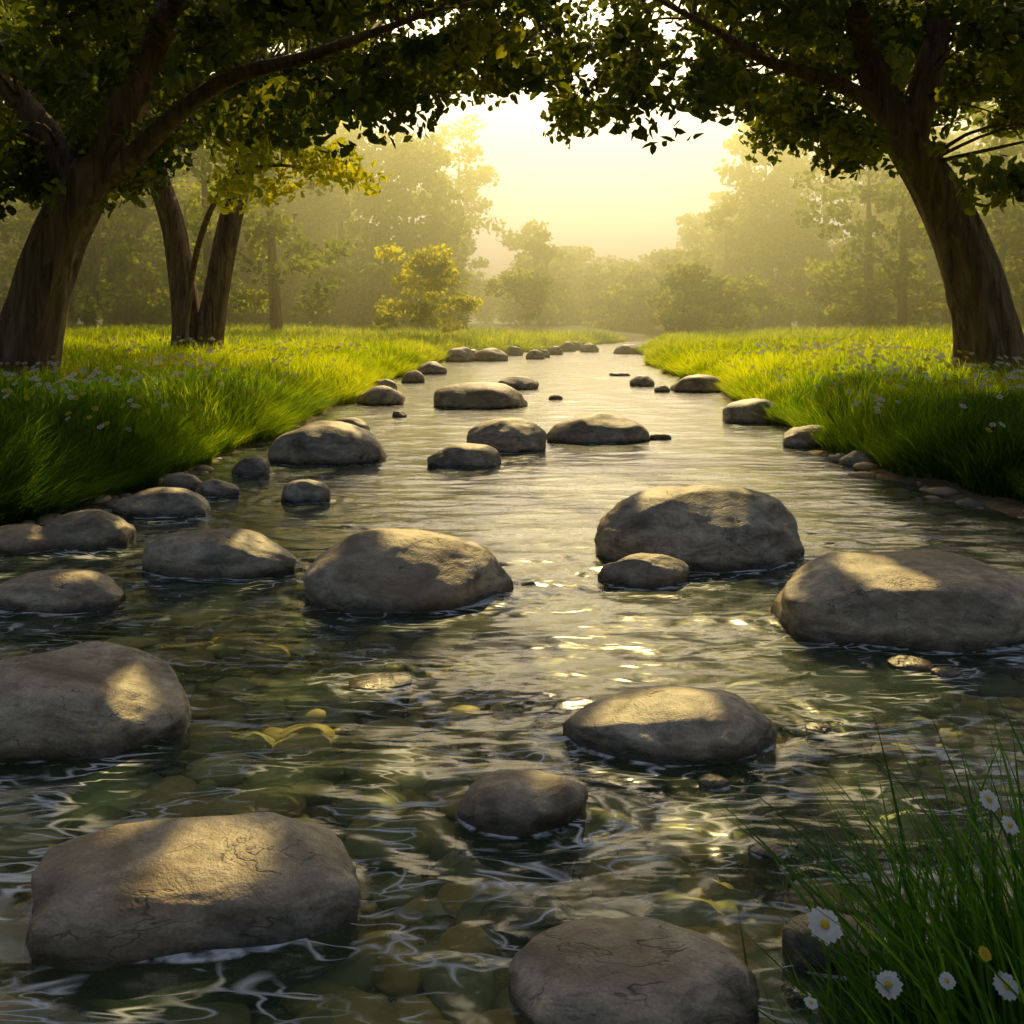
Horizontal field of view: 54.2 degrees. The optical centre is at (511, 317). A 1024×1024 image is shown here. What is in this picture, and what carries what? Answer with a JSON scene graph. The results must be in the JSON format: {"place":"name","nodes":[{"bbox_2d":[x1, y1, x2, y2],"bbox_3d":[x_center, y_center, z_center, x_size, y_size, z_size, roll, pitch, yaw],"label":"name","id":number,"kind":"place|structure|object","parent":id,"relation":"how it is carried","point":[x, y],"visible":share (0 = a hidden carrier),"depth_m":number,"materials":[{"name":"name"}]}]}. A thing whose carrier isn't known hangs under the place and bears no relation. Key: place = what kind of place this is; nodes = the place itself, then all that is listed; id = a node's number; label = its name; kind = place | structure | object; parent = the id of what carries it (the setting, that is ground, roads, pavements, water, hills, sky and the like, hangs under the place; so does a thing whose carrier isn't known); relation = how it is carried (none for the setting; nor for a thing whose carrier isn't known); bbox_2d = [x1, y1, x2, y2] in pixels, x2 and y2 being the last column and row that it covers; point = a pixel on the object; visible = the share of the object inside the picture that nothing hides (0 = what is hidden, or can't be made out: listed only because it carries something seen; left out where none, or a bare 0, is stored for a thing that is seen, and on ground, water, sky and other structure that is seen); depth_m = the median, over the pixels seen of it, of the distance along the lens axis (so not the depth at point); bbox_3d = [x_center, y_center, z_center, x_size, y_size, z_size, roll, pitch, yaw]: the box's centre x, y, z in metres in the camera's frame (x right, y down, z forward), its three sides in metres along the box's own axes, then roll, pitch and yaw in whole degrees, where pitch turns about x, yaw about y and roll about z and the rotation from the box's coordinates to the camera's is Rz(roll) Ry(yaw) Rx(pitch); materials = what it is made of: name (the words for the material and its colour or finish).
{"place":"outdoors","nodes":[
{"label":"outdoors","id":0,"kind":"place"},
{"bbox_2d":[3,0,997,318],"label":"sky","id":1,"kind":"structure","parent":0,"point":[605,193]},
{"bbox_2d":[0,319,1023,1023],"bbox_3d":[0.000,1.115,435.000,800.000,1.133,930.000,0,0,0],"label":"ground","id":2,"kind":"structure","parent":0,"point":[422,931],"depth_m":6.49,"materials":[{"name":"grey liquid"}]},
{"bbox_2d":[0,524,60,575],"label":"river stone","id":3,"kind":"object","parent":2,"relation":"on","point":[23,547],"visible":0.53,"depth_m":6.39,"materials":[{"name":"grey stone"}]},
{"bbox_2d":[0,569,125,644],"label":"river stone","id":4,"kind":"object","parent":2,"relation":"on","point":[94,595],"visible":0.84,"depth_m":5.12,"materials":[{"name":"grey stone"}]},
{"bbox_2d":[43,509,136,569],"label":"river stone","id":5,"kind":"object","parent":2,"relation":"on","point":[98,530],"visible":0.69,"depth_m":6.57,"materials":[{"name":"grey stone"}]},
{"bbox_2d":[0,641,190,807],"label":"river stone","id":6,"kind":"object","parent":2,"relation":"on","point":[76,710],"visible":0.82,"depth_m":3.47,"materials":[{"name":"grey stone"}]},
{"bbox_2d":[63,805,138,841],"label":"river stone","id":7,"kind":"object","parent":2,"relation":"on","point":[98,818],"visible":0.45,"depth_m":3.09,"materials":[{"name":"grey stone"}]},
{"bbox_2d":[112,487,209,536],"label":"river stone","id":8,"kind":"object","parent":2,"relation":"on","point":[177,504],"visible":0.76,"depth_m":7.57,"materials":[{"name":"grey stone"}]},
{"bbox_2d":[161,472,201,491],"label":"river stone","id":9,"kind":"object","parent":2,"relation":"on","point":[190,482],"visible":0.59,"depth_m":8.70,"materials":[{"name":"grey stone"}]},
{"bbox_2d":[24,812,359,1021],"bbox_3d":[-0.810,1.573,2.568,0.840,0.456,0.504,0,0,-5],"label":"river stone","id":10,"kind":"object","parent":2,"relation":"on","point":[113,907],"visible":0.94,"depth_m":2.40,"materials":[{"name":"grey stone"}]},
{"bbox_2d":[0,0,383,355],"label":"twin stem tree","id":11,"kind":"object","parent":2,"relation":"on","point":[208,315],"visible":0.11,"depth_m":25.74,"materials":[{"name":"green plant"}]},
{"bbox_2d":[195,479,239,515],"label":"river stone","id":12,"kind":"object","parent":2,"relation":"on","point":[212,489],"visible":0.62,"depth_m":8.39,"materials":[{"name":"grey stone"}]},
{"bbox_2d":[141,528,297,604],"bbox_3d":[-1.749,1.534,6.009,0.950,0.509,0.555,0,0,7],"label":"river stone","id":13,"kind":"object","parent":2,"relation":"on","point":[219,558],"visible":0.82,"depth_m":5.79,"materials":[{"name":"grey stone"}]},
{"bbox_2d":[232,457,269,492],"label":"river stone","id":14,"kind":"object","parent":2,"relation":"on","point":[256,469],"visible":0.69,"depth_m":9.48,"materials":[{"name":"grey stone"}]},
{"bbox_2d":[179,111,393,349],"bbox_3d":[-5.903,-1.669,21.864,6.511,5.563,2.989,0,0,27],"label":"young maple tree","id":15,"kind":"object","parent":2,"relation":"on","point":[336,168],"visible":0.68,"depth_m":20.96,"materials":[{"name":"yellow plant"}]},
{"bbox_2d":[0,0,599,379],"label":"oak tree","id":16,"kind":"object","parent":2,"relation":"on","point":[74,176],"visible":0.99,"depth_m":13.84,"materials":[{"name":"green plant"}]},
{"bbox_2d":[281,479,330,521],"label":"river stone","id":17,"kind":"object","parent":2,"relation":"on","point":[304,492],"visible":0.76,"depth_m":8.12,"materials":[{"name":"grey stone"}]},
{"bbox_2d":[0,320,625,525],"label":"grass","id":18,"kind":"structure","parent":2,"relation":"on","point":[79,459],"depth_m":12.33,"materials":[{"name":"green plant"}]},
{"bbox_2d":[268,420,387,480],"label":"river stone","id":19,"kind":"object","parent":2,"relation":"on","point":[333,446],"visible":0.84,"depth_m":10.27,"materials":[{"name":"grey stone"}]},
{"bbox_2d":[333,417,369,430],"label":"river stone","id":20,"kind":"object","parent":2,"relation":"on","point":[357,422],"visible":0.3,"depth_m":13.00,"materials":[{"name":"grey stone"}]},
{"bbox_2d":[348,673,411,726],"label":"river stone","id":21,"kind":"object","parent":2,"relation":"on","point":[364,709],"visible":0.77,"depth_m":4.03,"materials":[{"name":"grey stone"}]},
{"bbox_2d":[356,386,404,413],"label":"river stone","id":22,"kind":"object","parent":2,"relation":"on","point":[381,395],"visible":0.64,"depth_m":17.24,"materials":[{"name":"grey stone"}]},
{"bbox_2d":[374,379,397,389],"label":"river stone","id":23,"kind":"object","parent":2,"relation":"on","point":[390,383],"visible":0.43,"depth_m":20.40,"materials":[{"name":"grey stone"}]},
{"bbox_2d":[392,411,406,427],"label":"river stone","id":24,"kind":"object","parent":2,"relation":"on","point":[399,414],"visible":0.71,"depth_m":15.03,"materials":[{"name":"grey stone"}]},
{"bbox_2d":[303,528,514,638],"bbox_3d":[-0.561,1.475,5.520,1.150,0.629,0.851,0,0,-2],"label":"river stone","id":25,"kind":"object","parent":2,"relation":"on","point":[396,583],"visible":0.87,"depth_m":5.20,"materials":[{"name":"grey stone"}]},
{"bbox_2d":[401,370,424,389],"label":"river stone","id":26,"kind":"object","parent":2,"relation":"on","point":[413,377],"visible":0.58,"depth_m":23.14,"materials":[{"name":"grey stone"}]},
{"bbox_2d":[373,242,482,333],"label":"yellow leaved bush","id":27,"kind":"object","parent":2,"relation":"on","point":[424,271],"visible":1,"depth_m":42.98,"materials":[{"name":"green plant"}]},
{"bbox_2d":[418,361,446,380],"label":"river stone","id":28,"kind":"object","parent":2,"relation":"on","point":[432,367],"visible":0.54,"depth_m":26.55,"materials":[{"name":"grey stone"}]},
{"bbox_2d":[445,347,473,365],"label":"river stone","id":29,"kind":"object","parent":2,"relation":"on","point":[463,354],"visible":0.66,"depth_m":34.20,"materials":[{"name":"grey stone"}]},
{"bbox_2d":[427,443,502,484],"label":"river stone","id":30,"kind":"object","parent":2,"relation":"on","point":[455,458],"visible":0.81,"depth_m":9.99,"materials":[{"name":"grey stone"}]},
{"bbox_2d":[433,382,527,418],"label":"river stone","id":31,"kind":"object","parent":2,"relation":"on","point":[477,395],"visible":0.77,"depth_m":16.56,"materials":[{"name":"grey stone"}]},
{"bbox_2d":[473,348,507,365],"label":"river stone","id":32,"kind":"object","parent":2,"relation":"on","point":[490,354],"visible":0.62,"depth_m":34.66,"materials":[{"name":"grey stone"}]},
{"bbox_2d":[467,418,546,467],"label":"river stone","id":33,"kind":"object","parent":2,"relation":"on","point":[512,435],"visible":0.64,"depth_m":11.14,"materials":[{"name":"grey stone"}]},
{"bbox_2d":[0,453,1023,1023],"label":"pebbles","id":34,"kind":"object","parent":2,"relation":"on","point":[456,981],"visible":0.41,"depth_m":3.66,"materials":[{"name":"grey stone"}]},
{"bbox_2d":[804,996,817,1023],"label":"daisy","id":35,"kind":"object","parent":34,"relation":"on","point":[811,1003],"visible":1,"depth_m":1.84,"materials":[{"name":"white plant"}]},
{"bbox_2d":[875,970,902,1023],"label":"daisy","id":36,"kind":"object","parent":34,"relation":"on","point":[891,982],"visible":1,"depth_m":1.86,"materials":[{"name":"white plant"}]},
{"bbox_2d":[938,971,956,1023],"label":"daisy","id":37,"kind":"object","parent":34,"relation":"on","point":[947,981],"visible":1,"depth_m":1.84,"materials":[{"name":"white plant"}]},
{"bbox_2d":[978,946,993,1023],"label":"daisy","id":38,"kind":"object","parent":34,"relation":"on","point":[984,953],"visible":0.98,"depth_m":1.84,"materials":[{"name":"plant"}]},
{"bbox_2d":[992,970,1019,1023],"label":"daisy","id":39,"kind":"object","parent":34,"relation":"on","point":[1002,988],"visible":0.75,"depth_m":1.84,"materials":[{"name":"white plant"}]},
{"bbox_2d":[0,95,1023,330],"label":"distant trees","id":40,"kind":"object","parent":2,"relation":"on","point":[730,240],"visible":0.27,"depth_m":78.20,"materials":[{"name":"green plant"}]},
{"bbox_2d":[0,98,1023,332],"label":"woodland trees","id":41,"kind":"object","parent":2,"relation":"on","point":[90,295],"visible":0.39,"depth_m":47.51,"materials":[{"name":"green plant"}]},
{"bbox_2d":[0,334,1023,431],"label":"wildflowers","id":42,"kind":"object","parent":2,"relation":"on","point":[860,354],"visible":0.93,"depth_m":13.41,"materials":[{"name":"white plant"}]},
{"bbox_2d":[506,346,522,358],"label":"river stone","id":43,"kind":"object","parent":2,"relation":"on","point":[514,351],"visible":0.54,"depth_m":39.81,"materials":[{"name":"grey stone"}]},
{"bbox_2d":[7,251,1022,333],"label":"bushes","id":44,"kind":"object","parent":2,"relation":"on","point":[719,301],"visible":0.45,"depth_m":58.06,"materials":[{"name":"green plant"}]},
{"bbox_2d":[498,376,538,396],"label":"river stone","id":45,"kind":"object","parent":2,"relation":"on","point":[522,383],"visible":0.58,"depth_m":20.97,"materials":[{"name":"grey stone"}]},
{"bbox_2d":[454,769,587,883],"bbox_3d":[0.030,1.604,3.037,0.410,0.429,0.294,0,0,-4],"label":"river stone","id":46,"kind":"object","parent":2,"relation":"on","point":[523,806],"visible":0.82,"depth_m":2.94,"materials":[{"name":"grey stone"}]},
{"bbox_2d":[479,887,575,955],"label":"river stone","id":47,"kind":"object","parent":2,"relation":"on","point":[511,918],"visible":0.59,"depth_m":2.61,"materials":[{"name":"grey stone"}]},
{"bbox_2d":[526,349,544,362],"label":"river stone","id":48,"kind":"object","parent":2,"relation":"on","point":[534,354],"visible":0.57,"depth_m":36.33,"materials":[{"name":"grey stone"}]},
{"bbox_2d":[540,350,549,359],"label":"river stone","id":49,"kind":"object","parent":2,"relation":"on","point":[546,353],"visible":0.38,"depth_m":37.87,"materials":[{"name":"grey stone"}]},
{"bbox_2d":[547,346,562,358],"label":"river stone","id":50,"kind":"object","parent":2,"relation":"on","point":[554,350],"visible":0.59,"depth_m":40.80,"materials":[{"name":"grey stone"}]},
{"bbox_2d":[548,394,562,408],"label":"river stone","id":51,"kind":"object","parent":2,"relation":"on","point":[555,397],"visible":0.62,"depth_m":18.23,"materials":[{"name":"grey stone"}]},
{"bbox_2d":[560,341,575,354],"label":"river stone","id":52,"kind":"object","parent":2,"relation":"on","point":[568,346],"visible":0.63,"depth_m":44.76,"materials":[{"name":"grey stone"}]},
{"bbox_2d":[572,341,581,349],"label":"river stone","id":53,"kind":"object","parent":2,"relation":"on","point":[578,345],"visible":0.3,"depth_m":46.82,"materials":[{"name":"grey stone"}]},
{"bbox_2d":[580,343,598,355],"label":"river stone","id":54,"kind":"object","parent":2,"relation":"on","point":[589,347],"visible":0.59,"depth_m":43.77,"materials":[{"name":"grey stone"}]},
{"bbox_2d":[547,412,649,456],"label":"river stone","id":55,"kind":"object","parent":2,"relation":"on","point":[599,428],"visible":0.76,"depth_m":11.97,"materials":[{"name":"grey stone"}]},
{"bbox_2d":[609,372,629,381],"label":"river stone","id":56,"kind":"object","parent":2,"relation":"on","point":[618,374],"visible":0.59,"depth_m":25.85,"materials":[{"name":"grey stone"}]},
{"bbox_2d":[613,344,638,357],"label":"river stone","id":57,"kind":"object","parent":2,"relation":"on","point":[627,349],"visible":0.48,"depth_m":41.64,"materials":[{"name":"grey stone"}]},
{"bbox_2d":[508,916,760,1023],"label":"river stone","id":58,"kind":"object","parent":2,"relation":"on","point":[636,970],"visible":1,"depth_m":2.14,"materials":[{"name":"grey stone"}]},
{"bbox_2d":[629,375,654,393],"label":"river stone","id":59,"kind":"object","parent":2,"relation":"on","point":[643,380],"visible":0.65,"depth_m":21.84,"materials":[{"name":"grey stone"}]},
{"bbox_2d":[598,553,688,611],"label":"river stone","id":60,"kind":"object","parent":2,"relation":"on","point":[650,574],"visible":0.78,"depth_m":5.60,"materials":[{"name":"grey stone"}]},
{"bbox_2d":[650,432,670,452],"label":"river stone","id":61,"kind":"object","parent":2,"relation":"on","point":[664,437],"visible":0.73,"depth_m":12.32,"materials":[{"name":"grey stone"}]},
{"bbox_2d":[654,385,669,398],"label":"river stone","id":62,"kind":"object","parent":2,"relation":"on","point":[659,389],"visible":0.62,"depth_m":20.20,"materials":[{"name":"grey stone"}]},
{"bbox_2d":[563,685,776,807],"bbox_3d":[0.570,1.567,3.602,0.770,0.435,0.501,0,0,-3],"label":"river stone","id":63,"kind":"object","parent":2,"relation":"on","point":[693,734],"visible":0.8,"depth_m":3.44,"materials":[{"name":"grey stone"}]},
{"bbox_2d":[670,374,721,399],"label":"river stone","id":64,"kind":"object","parent":2,"relation":"on","point":[699,383],"visible":0.68,"depth_m":20.21,"materials":[{"name":"grey stone"}]},
{"bbox_2d":[677,648,720,684],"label":"river stone","id":65,"kind":"object","parent":2,"relation":"on","point":[702,665],"visible":0.67,"depth_m":4.55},
{"bbox_2d":[594,485,804,595],"bbox_3d":[1.199,1.441,6.411,1.340,0.722,0.969,0,0,-4],"label":"river stone","id":66,"kind":"object","parent":2,"relation":"on","point":[723,532],"visible":0.72,"depth_m":6.09,"materials":[{"name":"grey stone"}]},
{"bbox_2d":[698,773,728,827],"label":"river stone","id":67,"kind":"object","parent":2,"relation":"on","point":[713,785],"visible":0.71,"depth_m":3.20,"materials":[{"name":"grey stone"}]},
{"bbox_2d":[722,398,777,431],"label":"river stone","id":68,"kind":"object","parent":2,"relation":"on","point":[736,412],"visible":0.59,"depth_m":14.18,"materials":[{"name":"grey stone"}]},
{"bbox_2d":[747,841,786,908],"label":"river stone","id":69,"kind":"object","parent":2,"relation":"on","point":[761,860],"visible":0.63,"depth_m":2.79,"materials":[{"name":"grey stone"}]},
{"bbox_2d":[529,0,1023,378],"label":"oak tree","id":70,"kind":"object","parent":2,"relation":"on","point":[885,53],"visible":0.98,"depth_m":14.70,"materials":[{"name":"green plant"}]},
{"bbox_2d":[782,425,825,453],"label":"river stone","id":71,"kind":"object","parent":2,"relation":"on","point":[794,438],"visible":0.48,"depth_m":11.53,"materials":[{"name":"grey stone"}]},
{"bbox_2d":[805,722,831,767],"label":"river stone","id":72,"kind":"object","parent":2,"relation":"on","point":[820,749],"visible":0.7,"depth_m":3.63,"materials":[{"name":"grey stone"}]},
{"bbox_2d":[749,808,897,887],"bbox_3d":[0.940,1.666,3.018,0.440,0.292,0.355,0,0,4],"label":"river stone","id":73,"kind":"object","parent":2,"relation":"on","point":[762,826],"visible":0.45,"depth_m":2.95,"materials":[{"name":"grey stone"}]},
{"bbox_2d":[636,322,1023,503],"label":"grass","id":74,"kind":"structure","parent":2,"relation":"on","point":[918,430],"depth_m":12.65,"materials":[{"name":"green plant"}]},
{"bbox_2d":[781,913,882,1020],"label":"river stone","id":75,"kind":"object","parent":2,"relation":"on","point":[791,942],"visible":0.28,"depth_m":2.32,"materials":[{"name":"grey stone"}]},
{"bbox_2d":[826,721,862,763],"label":"river stone","id":76,"kind":"object","parent":2,"relation":"on","point":[840,750],"visible":0.39,"depth_m":3.67,"materials":[{"name":"grey stone"}]},
{"bbox_2d":[674,678,1023,1023],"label":"grass","id":77,"kind":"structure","parent":2,"relation":"on","point":[922,998],"depth_m":2.11,"materials":[{"name":"green plant"}]},
{"bbox_2d":[807,906,842,1023],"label":"daisy","id":78,"kind":"object","parent":77,"relation":"on","point":[826,929],"visible":0.98,"depth_m":1.92,"materials":[{"name":"white plant"}]},
{"bbox_2d":[979,789,1008,1023],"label":"daisy","id":79,"kind":"object","parent":77,"relation":"on","point":[988,799],"visible":0.91,"depth_m":1.95,"materials":[{"name":"white plant"}]},
{"bbox_2d":[1001,815,1019,913],"bbox_3d":[1.001,1.278,1.982,0.082,0.584,0.028,0,0,-28],"label":"daisy","id":80,"kind":"object","parent":77,"relation":"on","point":[1009,825],"visible":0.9,"depth_m":1.97,"materials":[{"name":"white plant"}]},
{"bbox_2d":[839,450,871,467],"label":"river stone","id":81,"kind":"object","parent":2,"relation":"on","point":[850,459],"visible":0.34,"depth_m":10.09,"materials":[{"name":"grey stone"}]},
{"bbox_2d":[770,550,1023,681],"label":"river stone","id":82,"kind":"object","parent":2,"relation":"on","point":[968,612],"visible":0.81,"depth_m":4.61,"materials":[{"name":"grey stone"}]},
{"bbox_2d":[887,655,932,704],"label":"river stone","id":83,"kind":"object","parent":2,"relation":"on","point":[901,682],"visible":0.73,"depth_m":4.27,"materials":[{"name":"grey stone"}]},
{"bbox_2d":[861,796,997,877],"bbox_3d":[1.290,1.665,3.119,0.420,0.270,0.338,0,0,-1],"label":"river stone","id":84,"kind":"object","parent":2,"relation":"on","point":[942,815],"visible":0.39,"depth_m":3.06,"materials":[{"name":"grey stone"}]},
{"bbox_2d":[930,666,962,715],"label":"river stone","id":85,"kind":"object","parent":2,"relation":"on","point":[941,694],"visible":0.73,"depth_m":4.18,"materials":[{"name":"grey stone"}]},
{"bbox_2d":[0,341,1023,1022],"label":"stream water","id":86,"kind":"structure","parent":0,"point":[628,365],"depth_m":11.25,"materials":[{"name":"clear liquid"}]}
]}

